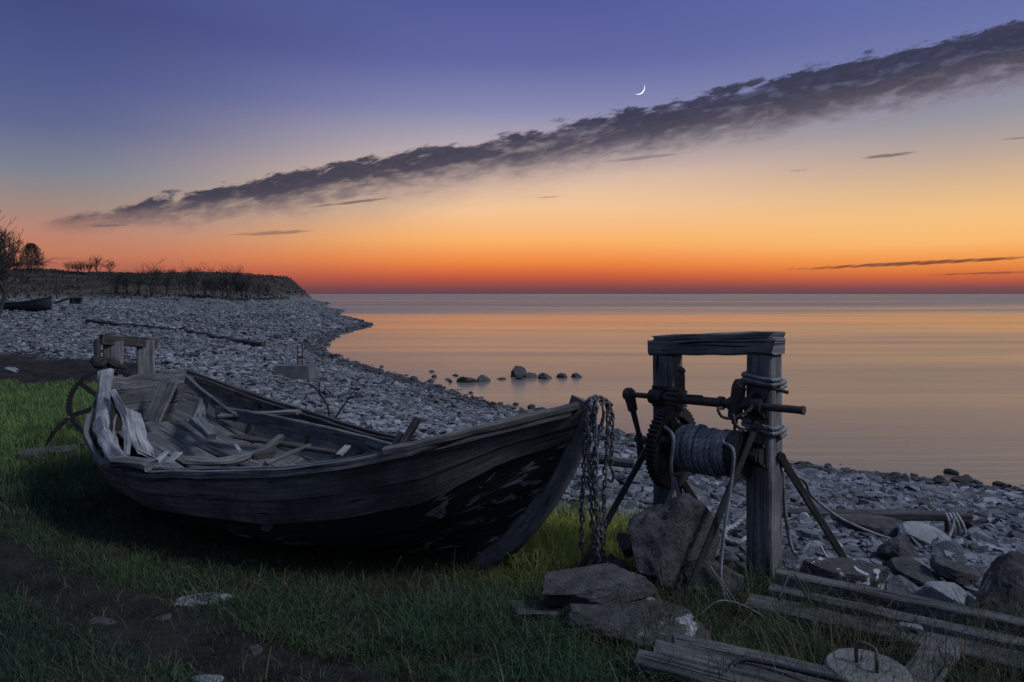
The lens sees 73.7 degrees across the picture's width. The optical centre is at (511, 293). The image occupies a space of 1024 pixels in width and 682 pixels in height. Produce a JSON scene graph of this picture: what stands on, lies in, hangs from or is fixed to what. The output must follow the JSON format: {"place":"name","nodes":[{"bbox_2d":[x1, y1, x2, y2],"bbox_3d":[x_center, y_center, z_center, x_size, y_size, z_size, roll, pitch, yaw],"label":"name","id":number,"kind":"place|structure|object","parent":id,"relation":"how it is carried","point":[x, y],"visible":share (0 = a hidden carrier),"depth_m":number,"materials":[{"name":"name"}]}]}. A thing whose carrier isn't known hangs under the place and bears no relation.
{"place":"outdoors","nodes":[
{"label":"outdoors","id":0,"kind":"place"},
{"bbox_2d":[0,271,1023,681],"bbox_3d":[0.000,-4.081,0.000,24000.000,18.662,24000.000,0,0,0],"label":"ground","id":1,"kind":"structure","parent":0,"point":[34,367],"depth_m":4.14,"materials":[{"name":"gravel"}]},
{"bbox_2d":[4,367,18,372],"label":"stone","id":2,"kind":"object","parent":1,"relation":"on","point":[10,369],"visible":0.88,"depth_m":15.42,"materials":[{"name":"stone"}]},
{"bbox_2d":[0,296,52,310],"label":"boat","id":3,"kind":"object","parent":1,"relation":"on","point":[42,304],"visible":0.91,"depth_m":47.40,"materials":[{"name":"paint"}]},
{"bbox_2d":[0,210,57,315],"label":"bare tree","id":4,"kind":"object","parent":1,"relation":"on","point":[6,260],"visible":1,"depth_m":38.76,"materials":[{"name":"brown plant"}]},
{"bbox_2d":[18,243,47,270],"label":"bare tree","id":5,"kind":"object","parent":1,"relation":"on","point":[34,248],"visible":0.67,"depth_m":162.32,"materials":[{"name":"brown plant"}]},
{"bbox_2d":[16,443,84,461],"bbox_3d":[-4.883,1.683,7.212,0.619,0.117,0.322,0,0,-17],"label":"weathered board","id":6,"kind":"object","parent":1,"relation":"on","point":[26,453],"visible":0.73,"depth_m":7.12,"materials":[{"name":"grey wood"}]},
{"bbox_2d":[44,415,70,446],"bbox_3d":[-4.887,1.508,7.314,0.330,0.421,0.078,0,0,11],"label":"bent bar","id":7,"kind":"object","parent":1,"relation":"on","point":[57,428],"visible":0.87,"depth_m":7.29,"materials":[{"name":"metal"}]},
{"bbox_2d":[14,267,108,275],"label":"stone wall","id":8,"kind":"structure","parent":1,"relation":"on","point":[73,272],"depth_m":157.39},
{"bbox_2d":[53,295,85,303],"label":"wooden stand","id":9,"kind":"object","parent":1,"relation":"on","point":[75,299],"visible":0.89,"depth_m":59.86,"materials":[{"name":"grey wood"}]},
{"bbox_2d":[86,254,106,273],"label":"bare shrub","id":10,"kind":"object","parent":1,"relation":"on","point":[96,261],"visible":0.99,"depth_m":156.78,"materials":[{"name":"brown plant"}]},
{"bbox_2d":[88,617,116,624],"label":"turf stone","id":11,"kind":"object","parent":1,"relation":"on","point":[105,621],"visible":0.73,"depth_m":3.69,"materials":[{"name":"stone"}]},
{"bbox_2d":[65,335,158,433],"bbox_3d":[-4.686,1.170,8.076,0.795,1.376,1.381,0,0,-22],"label":"old winch","id":12,"kind":"object","parent":1,"relation":"on","point":[113,345],"visible":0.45,"depth_m":8.10,"materials":[{"name":"grey wood"}]},
{"bbox_2d":[100,269,130,292],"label":"bare shrub","id":13,"kind":"object","parent":1,"relation":"on","point":[114,280],"visible":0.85,"depth_m":115.53,"materials":[{"name":"brown plant"}]},
{"bbox_2d":[113,272,136,292],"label":"bare shrub","id":14,"kind":"object","parent":1,"relation":"on","point":[126,281],"visible":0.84,"depth_m":115.58,"materials":[{"name":"brown plant"}]},
{"bbox_2d":[120,266,150,294],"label":"bare shrub","id":15,"kind":"object","parent":1,"relation":"on","point":[139,280],"visible":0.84,"depth_m":114.63,"materials":[{"name":"brown plant"}]},
{"bbox_2d":[133,257,172,295],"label":"bare shrub","id":16,"kind":"object","parent":1,"relation":"on","point":[155,272],"visible":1,"depth_m":112.07,"materials":[{"name":"brown plant"}]},
{"bbox_2d":[157,274,175,294],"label":"bare shrub","id":17,"kind":"object","parent":1,"relation":"on","point":[165,283],"visible":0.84,"depth_m":115.13,"materials":[{"name":"brown plant"}]},
{"bbox_2d":[172,258,207,299],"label":"bare shrub","id":18,"kind":"object","parent":1,"relation":"on","point":[190,278],"visible":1,"depth_m":103.27,"materials":[{"name":"brown plant"}]},
{"bbox_2d":[174,592,234,606],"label":"stone slab","id":19,"kind":"structure","parent":1,"relation":"on","point":[190,600],"depth_m":4.01,"materials":[{"name":"stone"}]},
{"bbox_2d":[191,270,217,296],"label":"bare shrub","id":20,"kind":"object","parent":1,"relation":"on","point":[204,283],"visible":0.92,"depth_m":109.20,"materials":[{"name":"brown plant"}]},
{"bbox_2d":[191,674,223,681],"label":"turf stone","id":21,"kind":"object","parent":1,"relation":"on","point":[208,676],"visible":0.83,"depth_m":3.13,"materials":[{"name":"stone"}]},
{"bbox_2d":[205,277,222,298],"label":"bare shrub","id":22,"kind":"object","parent":1,"relation":"on","point":[215,284],"visible":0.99,"depth_m":108.92,"materials":[{"name":"brown plant"}]},
{"bbox_2d":[203,261,241,297],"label":"bare shrub","id":23,"kind":"object","parent":1,"relation":"on","point":[224,280],"visible":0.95,"depth_m":111.69,"materials":[{"name":"brown plant"}]},
{"bbox_2d":[178,293,289,300],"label":"hedge bank","id":24,"kind":"structure","parent":1,"relation":"on","point":[237,299],"depth_m":110.07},
{"bbox_2d":[230,268,253,297],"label":"bare shrub","id":25,"kind":"object","parent":1,"relation":"on","point":[248,282],"visible":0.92,"depth_m":112.27,"materials":[{"name":"brown plant"}]},
{"bbox_2d":[228,272,255,297],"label":"bare shrub","id":26,"kind":"object","parent":1,"relation":"on","point":[238,283],"visible":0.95,"depth_m":111.93,"materials":[{"name":"brown plant"}]},
{"bbox_2d":[248,644,262,655],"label":"turf stone","id":27,"kind":"object","parent":1,"relation":"on","point":[253,650],"visible":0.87,"depth_m":3.42,"materials":[{"name":"stone"}]},
{"bbox_2d":[250,280,266,296],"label":"bare shrub","id":28,"kind":"object","parent":1,"relation":"on","point":[258,286],"visible":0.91,"depth_m":116.76,"materials":[{"name":"brown plant"}]},
{"bbox_2d":[273,345,316,381],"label":"concrete block","id":29,"kind":"structure","parent":1,"relation":"on","point":[297,371],"depth_m":15.79,"materials":[{"name":"concrete"}]},
{"bbox_2d":[298,362,359,418],"bbox_3d":[-2.486,1.384,9.292,0.824,0.882,0.267,0,0,-10],"label":"bare sapling","id":30,"kind":"object","parent":1,"relation":"on","point":[325,402],"visible":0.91,"depth_m":9.29,"materials":[{"name":"brown plant"}]},
{"bbox_2d":[83,368,598,569],"bbox_3d":[-1.629,1.353,5.358,4.866,1.419,2.086,0,0,31],"label":"rowing boat","id":31,"kind":"object","parent":1,"relation":"on","point":[469,493],"visible":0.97,"depth_m":4.55,"materials":[{"name":"grey wood"}]},
{"bbox_2d":[141,380,178,421],"bbox_3d":[-3.356,1.024,6.518,0.195,0.384,0.265,0,0,19],"label":"loose plank","id":32,"kind":"object","parent":31,"relation":"in","point":[160,400],"visible":1,"depth_m":6.50,"materials":[{"name":"grey wood"}]},
{"bbox_2d":[162,452,182,465],"bbox_3d":[-2.623,1.273,5.280,0.060,0.027,0.367,0,0,-12],"label":"loose stick","id":33,"kind":"object","parent":31,"relation":"on","point":[171,459],"visible":1,"depth_m":5.24,"materials":[{"name":"grey wood"}]},
{"bbox_2d":[206,412,254,444],"bbox_3d":[-2.621,1.226,6.301,0.996,0.184,0.057,0,0,41],"label":"broken board","id":34,"kind":"object","parent":31,"relation":"in","point":[223,424],"visible":0.72,"depth_m":6.32,"materials":[{"name":"grey wood"}]},
{"bbox_2d":[253,449,276,459],"bbox_3d":[-1.989,1.282,5.449,0.096,0.061,0.192,0,0,44],"label":"broken board","id":35,"kind":"object","parent":31,"relation":"in","point":[264,454],"visible":0.99,"depth_m":5.42,"materials":[{"name":"grey wood"}]},
{"bbox_2d":[258,443,311,465],"bbox_3d":[-1.736,1.240,5.263,0.061,0.089,0.491,0,0,34],"label":"splintered board","id":36,"kind":"object","parent":31,"relation":"on","point":[275,459],"visible":0.99,"depth_m":5.21,"materials":[{"name":"grey wood"}]},
{"bbox_2d":[228,435,347,454],"bbox_3d":[-1.897,1.260,5.724,1.321,0.046,0.110,0,0,27],"label":"broken board","id":37,"kind":"object","parent":31,"relation":"in","point":[291,445],"visible":0.82,"depth_m":5.67,"materials":[{"name":"grey wood"}]},
{"bbox_2d":[336,445,350,457],"bbox_3d":[-1.272,1.189,5.149,0.053,0.079,0.142,0,0,25],"label":"loose stick","id":38,"kind":"object","parent":31,"relation":"in","point":[344,449],"visible":1,"depth_m":5.13,"materials":[{"name":"grey wood"}]},
{"bbox_2d":[391,430,403,444],"bbox_3d":[-0.840,1.069,5.025,0.054,0.129,0.108,0,0,40],"label":"loose stick","id":39,"kind":"object","parent":31,"relation":"in","point":[398,437],"visible":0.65,"depth_m":5.01,"materials":[{"name":"grey wood"}]},
{"bbox_2d":[398,416,421,443],"bbox_3d":[-0.742,1.012,4.977,0.181,0.230,0.063,0,0,-23],"label":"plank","id":40,"kind":"object","parent":31,"relation":"in","point":[411,429],"visible":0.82,"depth_m":4.96,"materials":[{"name":"grey wood"}]},
{"bbox_2d":[578,396,602,555],"bbox_3d":[0.497,1.092,4.149,0.240,0.952,0.054,0,0,-44],"label":"bow chain","id":41,"kind":"object","parent":31,"relation":"hanging from","point":[583,476],"visible":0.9,"depth_m":4.08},
{"bbox_2d":[586,394,610,564],"bbox_3d":[0.531,1.121,4.138,0.058,1.029,0.283,0,0,35],"label":"bow chain","id":42,"kind":"object","parent":31,"relation":"hanging from","point":[589,467],"visible":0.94,"depth_m":4.04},
{"bbox_2d":[591,400,605,562],"bbox_3d":[0.528,1.125,4.101,0.110,0.977,0.074,0,0,-42],"label":"bow chain","id":43,"kind":"object","parent":31,"relation":"hanging from","point":[601,537],"visible":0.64,"depth_m":4.08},
{"bbox_2d":[592,395,612,563],"bbox_3d":[0.548,1.122,4.144,0.058,1.023,0.287,0,0,26],"label":"bow chain","id":44,"kind":"object","parent":31,"relation":"hanging from","point":[597,399],"visible":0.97,"depth_m":4.03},
{"bbox_2d":[601,402,610,546],"bbox_3d":[0.562,1.092,4.197,0.089,0.927,0.040,0,0,0],"label":"bow chain","id":45,"kind":"object","parent":31,"relation":"hanging from","point":[603,488],"visible":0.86,"depth_m":4.19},
{"bbox_2d":[607,404,614,482],"bbox_3d":[0.589,0.902,4.221,0.098,0.534,0.036,0,0,0],"label":"bow chain","id":46,"kind":"object","parent":31,"relation":"hanging from","point":[611,448],"visible":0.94,"depth_m":4.21,"materials":[{"name":"metal"}]},
{"bbox_2d":[0,270,1023,681],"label":"grass","id":47,"kind":"structure","parent":1,"relation":"on","point":[480,620],"depth_m":3.95,"materials":[{"name":"plant"}]},
{"bbox_2d":[0,295,1023,607],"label":"shingle","id":48,"kind":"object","parent":1,"relation":"on","point":[406,407],"visible":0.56,"depth_m":13.57,"materials":[{"name":"gravel"}]},
{"bbox_2d":[85,319,265,346],"bbox_3d":[-17.204,1.810,33.523,17.443,0.786,0.243,0,0,37],"label":"slipway log","id":49,"kind":"object","parent":48,"relation":"on","point":[244,342],"visible":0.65,"depth_m":31.63,"materials":[{"name":"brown wood"}]},
{"bbox_2d":[584,554,628,570],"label":"stone","id":50,"kind":"object","parent":48,"relation":"on","point":[612,559],"visible":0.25,"depth_m":4.18,"materials":[{"name":"stone"}]},
{"bbox_2d":[599,456,633,467],"bbox_3d":[0.971,1.563,6.351,0.322,0.089,0.080,0,0,19],"label":"beach log","id":51,"kind":"object","parent":48,"relation":"on","point":[624,462],"visible":0.73,"depth_m":6.31,"materials":[{"name":"grey wood"}]},
{"bbox_2d":[616,531,632,557],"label":"stone","id":52,"kind":"object","parent":48,"relation":"on","point":[624,542],"visible":0.67,"depth_m":4.26,"materials":[{"name":"stone"}]},
{"bbox_2d":[722,511,745,545],"bbox_3d":[1.536,1.577,4.593,0.261,0.165,0.153,0,0,-30],"label":"rope loop","id":53,"kind":"object","parent":48,"relation":"on","point":[738,521],"visible":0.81,"depth_m":4.60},
{"bbox_2d":[782,550,799,559],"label":"beach stone","id":54,"kind":"object","parent":48,"relation":"on","point":[786,554],"visible":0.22,"depth_m":4.64,"materials":[{"name":"stone"}]},
{"bbox_2d":[801,528,822,540],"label":"beach stone","id":55,"kind":"object","parent":48,"relation":"on","point":[807,533],"visible":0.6,"depth_m":4.97,"materials":[{"name":"stone"}]},
{"bbox_2d":[803,546,821,555],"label":"beach stone","id":56,"kind":"object","parent":48,"relation":"on","point":[811,550],"visible":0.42,"depth_m":4.72,"materials":[{"name":"stone"}]},
{"bbox_2d":[797,557,889,588],"bbox_3d":[1.968,1.667,4.028,0.540,0.156,0.229,3,7,6],"label":"stone","id":57,"kind":"object","parent":48,"relation":"on","point":[858,572],"visible":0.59,"depth_m":3.99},
{"bbox_2d":[850,531,876,537],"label":"beach stone","id":58,"kind":"object","parent":48,"relation":"on","point":[865,534],"visible":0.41,"depth_m":5.08,"materials":[{"name":"stone"}]},
{"bbox_2d":[858,499,880,507],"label":"beach stone","id":59,"kind":"object","parent":48,"relation":"on","point":[862,501],"visible":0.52,"depth_m":6.71,"materials":[{"name":"stone"}]},
{"bbox_2d":[836,513,904,537],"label":"stone slab","id":60,"kind":"structure","parent":48,"relation":"on","point":[884,525],"depth_m":5.19,"materials":[{"name":"stone"}]},
{"bbox_2d":[783,508,972,534],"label":"beam","id":61,"kind":"structure","parent":48,"relation":"on","point":[913,515],"depth_m":5.50,"materials":[{"name":"grey wood"}]},
{"bbox_2d":[944,513,965,535],"bbox_3d":[3.554,1.863,5.469,0.195,0.235,0.082,0,0,0],"label":"rope coil","id":62,"kind":"object","parent":61,"relation":"hanging from","point":[957,523],"visible":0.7,"depth_m":5.44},
{"bbox_2d":[889,556,936,586],"bbox_3d":[2.506,1.737,4.243,0.253,0.088,0.244,3,12,9],"label":"stone","id":63,"kind":"object","parent":48,"relation":"on","point":[899,565],"visible":0.69,"depth_m":4.23,"materials":[{"name":"stone"}]},
{"bbox_2d":[898,521,950,545],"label":"stone slab","id":64,"kind":"structure","parent":48,"relation":"on","point":[922,533],"depth_m":5.01,"materials":[{"name":"stone"}]},
{"bbox_2d":[921,581,967,604],"bbox_3d":[2.356,1.651,3.720,0.228,0.150,0.178,7,8,17],"label":"stone","id":65,"kind":"object","parent":48,"relation":"on","point":[940,588],"visible":0.68,"depth_m":3.69,"materials":[{"name":"stone"}]},
{"bbox_2d":[930,556,979,585],"bbox_3d":[2.727,1.709,4.203,0.284,0.086,0.255,10,11,-34],"label":"stone","id":66,"kind":"object","parent":48,"relation":"on","point":[960,573],"visible":0.97,"depth_m":4.14,"materials":[{"name":"stone"}]},
{"bbox_2d":[507,600,563,624],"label":"stone slab","id":67,"kind":"structure","parent":1,"relation":"on","point":[519,612],"depth_m":3.65,"materials":[{"name":"stone"}]},
{"bbox_2d":[585,500,643,517],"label":"stone slab","id":68,"kind":"structure","parent":1,"relation":"on","point":[609,501],"depth_m":5.68,"materials":[{"name":"stone"}]},
{"bbox_2d":[562,596,710,649],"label":"stone slab","id":69,"kind":"structure","parent":1,"relation":"on","point":[589,609],"depth_m":3.52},
{"bbox_2d":[540,563,657,606],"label":"stone slab","id":70,"kind":"structure","parent":69,"relation":"on","point":[593,584],"depth_m":3.72,"materials":[{"name":"stone"}]},
{"bbox_2d":[628,493,719,596],"bbox_3d":[0.914,1.562,4.157,0.588,0.732,0.417,0,0,-28],"label":"boulder","id":71,"kind":"object","parent":1,"relation":"on","point":[669,537],"visible":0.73,"depth_m":3.98,"materials":[{"name":"stone"}]},
{"bbox_2d":[578,331,847,599],"bbox_3d":[1.296,1.114,4.382,1.374,1.772,1.250,0,0,35],"label":"winch","id":72,"kind":"object","parent":1,"relation":"on","point":[761,460],"visible":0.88,"depth_m":4.23,"materials":[{"name":"grey wood"}]},
{"bbox_2d":[663,425,674,501],"bbox_3d":[0.979,1.135,4.333,0.070,0.593,0.162,0,0,-18],"label":"hanging rope","id":73,"kind":"object","parent":72,"relation":"hanging from","point":[669,430],"visible":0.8,"depth_m":4.28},
{"bbox_2d":[671,424,732,477],"bbox_3d":[1.247,0.998,4.344,0.391,0.324,0.322,0,0,43],"label":"winch rope","id":74,"kind":"object","parent":72,"relation":"attached to","point":[701,452],"visible":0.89,"depth_m":4.26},
{"bbox_2d":[719,434,735,599],"bbox_3d":[1.276,1.310,4.030,0.089,0.909,0.342,0,0,21],"label":"hanging rope","id":75,"kind":"object","parent":72,"relation":"hanging from","point":[730,446],"visible":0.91,"depth_m":3.96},
{"bbox_2d":[717,405,753,419],"bbox_3d":[1.300,0.705,4.142,0.186,0.093,0.273,0,0,-23],"label":"rope loop","id":76,"kind":"object","parent":72,"relation":"hanging from","point":[750,408],"visible":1,"depth_m":4.06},
{"bbox_2d":[731,414,757,430],"bbox_3d":[1.375,0.761,4.039,0.154,0.101,0.030,0,0,5],"label":"rope loop","id":77,"kind":"object","parent":72,"relation":"hanging from","point":[751,426],"visible":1,"depth_m":4.03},
{"bbox_2d":[741,371,786,388],"bbox_3d":[1.569,0.538,4.250,0.224,0.109,0.225,0,0,-44],"label":"rope lashing","id":78,"kind":"object","parent":72,"relation":"attached to","point":[779,383],"visible":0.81,"depth_m":4.17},
{"bbox_2d":[741,415,787,439],"bbox_3d":[1.569,0.827,4.250,0.227,0.134,0.227,0,0,-44],"label":"rope lashing","id":79,"kind":"object","parent":72,"relation":"attached to","point":[779,431],"visible":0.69,"depth_m":4.16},
{"bbox_2d":[782,470,814,555],"bbox_3d":[1.855,1.410,4.403,0.248,0.544,0.084,0,0,-8],"label":"hanging rope","id":80,"kind":"object","parent":72,"relation":"hanging from","point":[804,548],"visible":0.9,"depth_m":4.40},
{"bbox_2d":[784,470,955,537],"bbox_3d":[2.568,1.484,4.864,2.118,0.785,0.279,0,0,-28],"label":"mooring rope","id":81,"kind":"object","parent":72,"relation":"attached to","point":[803,480],"visible":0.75,"depth_m":4.91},
{"bbox_2d":[684,559,743,599],"bbox_3d":[1.174,1.685,4.063,0.383,0.262,0.316,0,0,10],"label":"boulder","id":82,"kind":"object","parent":1,"relation":"on","point":[705,574],"visible":0.44,"depth_m":3.94,"materials":[{"name":"stone"}]},
{"bbox_2d":[714,551,739,564],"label":"beach stone","id":83,"kind":"object","parent":1,"relation":"on","point":[731,556],"visible":0.36,"depth_m":4.57,"materials":[{"name":"stone"}]},
{"bbox_2d":[709,566,748,621],"bbox_3d":[1.198,1.641,3.623,0.313,0.417,0.102,0,0,-21],"label":"dead stem","id":84,"kind":"object","parent":1,"relation":"on","point":[717,577],"visible":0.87,"depth_m":3.62,"materials":[{"name":"grey plant"}]},
{"bbox_2d":[626,632,836,681],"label":"split board","id":85,"kind":"object","parent":1,"relation":"on","point":[746,671],"visible":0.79,"depth_m":3.03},
{"bbox_2d":[725,657,849,681],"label":"black hose","id":86,"kind":"object","parent":85,"relation":"on","point":[795,669],"visible":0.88,"depth_m":2.93,"materials":[{"name":"rubber"}]},
{"bbox_2d":[696,600,769,622],"bbox_3d":[1.247,1.776,3.628,0.602,0.330,0.019,0,0,-14],"label":"dead stem","id":87,"kind":"object","parent":1,"relation":"on","point":[706,609],"visible":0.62,"depth_m":3.60,"materials":[{"name":"grey plant"}]},
{"bbox_2d":[778,572,811,604],"bbox_3d":[1.517,1.603,3.623,0.310,0.270,0.015,0,0,-30],"label":"dead stem","id":88,"kind":"object","parent":1,"relation":"on","point":[785,582],"visible":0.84,"depth_m":3.59,"materials":[{"name":"grey plant"}]},
{"bbox_2d":[824,640,912,681],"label":"concrete disc","id":89,"kind":"object","parent":1,"relation":"on","point":[839,654],"visible":0.9,"depth_m":2.98,"materials":[{"name":"concrete"}]},
{"bbox_2d":[745,593,1023,673],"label":"timber rail","id":90,"kind":"object","parent":1,"relation":"on","point":[808,609],"visible":0.54,"depth_m":3.46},
{"bbox_2d":[768,583,1023,650],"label":"timber rail","id":91,"kind":"object","parent":90,"relation":"on","point":[798,593],"visible":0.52,"depth_m":3.50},
{"bbox_2d":[775,567,1023,637],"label":"timber rail","id":92,"kind":"object","parent":91,"relation":"on","point":[887,598],"visible":0.68,"depth_m":3.61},
{"bbox_2d":[905,635,962,681],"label":"pale plank","id":93,"kind":"object","parent":90,"relation":"on","point":[923,666],"visible":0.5,"depth_m":3.12,"materials":[{"name":"grey wood"}]},
{"bbox_2d":[876,535,915,560],"bbox_3d":[2.592,1.754,4.611,0.233,0.236,0.234,0,0,34],"label":"stone","id":94,"kind":"object","parent":1,"relation":"on","point":[897,546],"visible":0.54,"depth_m":4.56,"materials":[{"name":"stone"}]},
{"bbox_2d":[885,575,922,596],"bbox_3d":[2.203,1.664,3.819,0.228,0.148,0.158,0,0,14],"label":"stone","id":95,"kind":"object","parent":1,"relation":"on","point":[897,581],"visible":0.48,"depth_m":3.80,"materials":[{"name":"stone"}]},
{"bbox_2d":[910,498,926,504],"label":"beach stone","id":96,"kind":"object","parent":1,"relation":"on","point":[921,501],"visible":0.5,"depth_m":6.89,"materials":[{"name":"stone"}]},
{"bbox_2d":[932,475,947,481],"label":"shore stone","id":97,"kind":"object","parent":1,"relation":"on","point":[938,478],"visible":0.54,"depth_m":9.91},
{"bbox_2d":[948,507,973,514],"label":"beach stone","id":98,"kind":"object","parent":1,"relation":"on","point":[970,510],"visible":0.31,"depth_m":6.64,"materials":[{"name":"stone"}]},
{"bbox_2d":[968,564,989,576],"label":"beach stone","id":99,"kind":"object","parent":1,"relation":"on","point":[982,569],"visible":0.2,"depth_m":4.28,"materials":[{"name":"stone"}]},
{"bbox_2d":[966,533,995,543],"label":"beach stone","id":100,"kind":"object","parent":1,"relation":"on","point":[982,538],"visible":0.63,"depth_m":5.37,"materials":[{"name":"stone"}]},
{"bbox_2d":[976,550,1023,617],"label":"boulder","id":101,"kind":"object","parent":1,"relation":"on","point":[1001,567],"visible":0.8,"depth_m":3.69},
{"bbox_2d":[997,507,1023,516],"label":"beach stone","id":102,"kind":"object","parent":1,"relation":"on","point":[1013,512],"visible":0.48,"depth_m":6.71,"materials":[{"name":"stone"}]},
{"bbox_2d":[1005,530,1023,540],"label":"beach stone","id":103,"kind":"object","parent":1,"relation":"on","point":[1013,533],"visible":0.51,"depth_m":5.56,"materials":[{"name":"stone"}]},
{"bbox_2d":[0,537,1023,681],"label":"dry grass","id":104,"kind":"structure","parent":0,"point":[880,650],"depth_m":3.30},
{"bbox_2d":[0,0,1023,293],"label":"sky","id":105,"kind":"structure","parent":0,"point":[326,146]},
{"bbox_2d":[308,294,1023,488],"bbox_3d":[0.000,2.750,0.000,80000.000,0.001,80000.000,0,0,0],"label":"water","id":106,"kind":"structure","parent":0,"point":[931,386],"depth_m":29.06,"materials":[{"name":"brown liquid"}]},
{"bbox_2d":[456,376,477,382],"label":"sea rock","id":107,"kind":"object","parent":106,"relation":"in","point":[465,379],"visible":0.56,"depth_m":21.17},
{"bbox_2d":[511,366,526,376],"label":"sea rock","id":108,"kind":"object","parent":106,"relation":"in","point":[520,371],"visible":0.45,"depth_m":22.61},
{"bbox_2d":[943,468,958,474],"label":"shore stone","id":109,"kind":"object","parent":106,"relation":"in","point":[950,471],"visible":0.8,"depth_m":10.40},
{"bbox_2d":[950,475,967,482],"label":"shore stone","id":110,"kind":"object","parent":106,"relation":"in","point":[957,478],"visible":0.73,"depth_m":9.99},
{"bbox_2d":[899,622,922,630],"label":"stone slab","id":111,"kind":"structure","parent":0,"point":[908,625],"depth_m":3.39,"materials":[{"name":"stone"}]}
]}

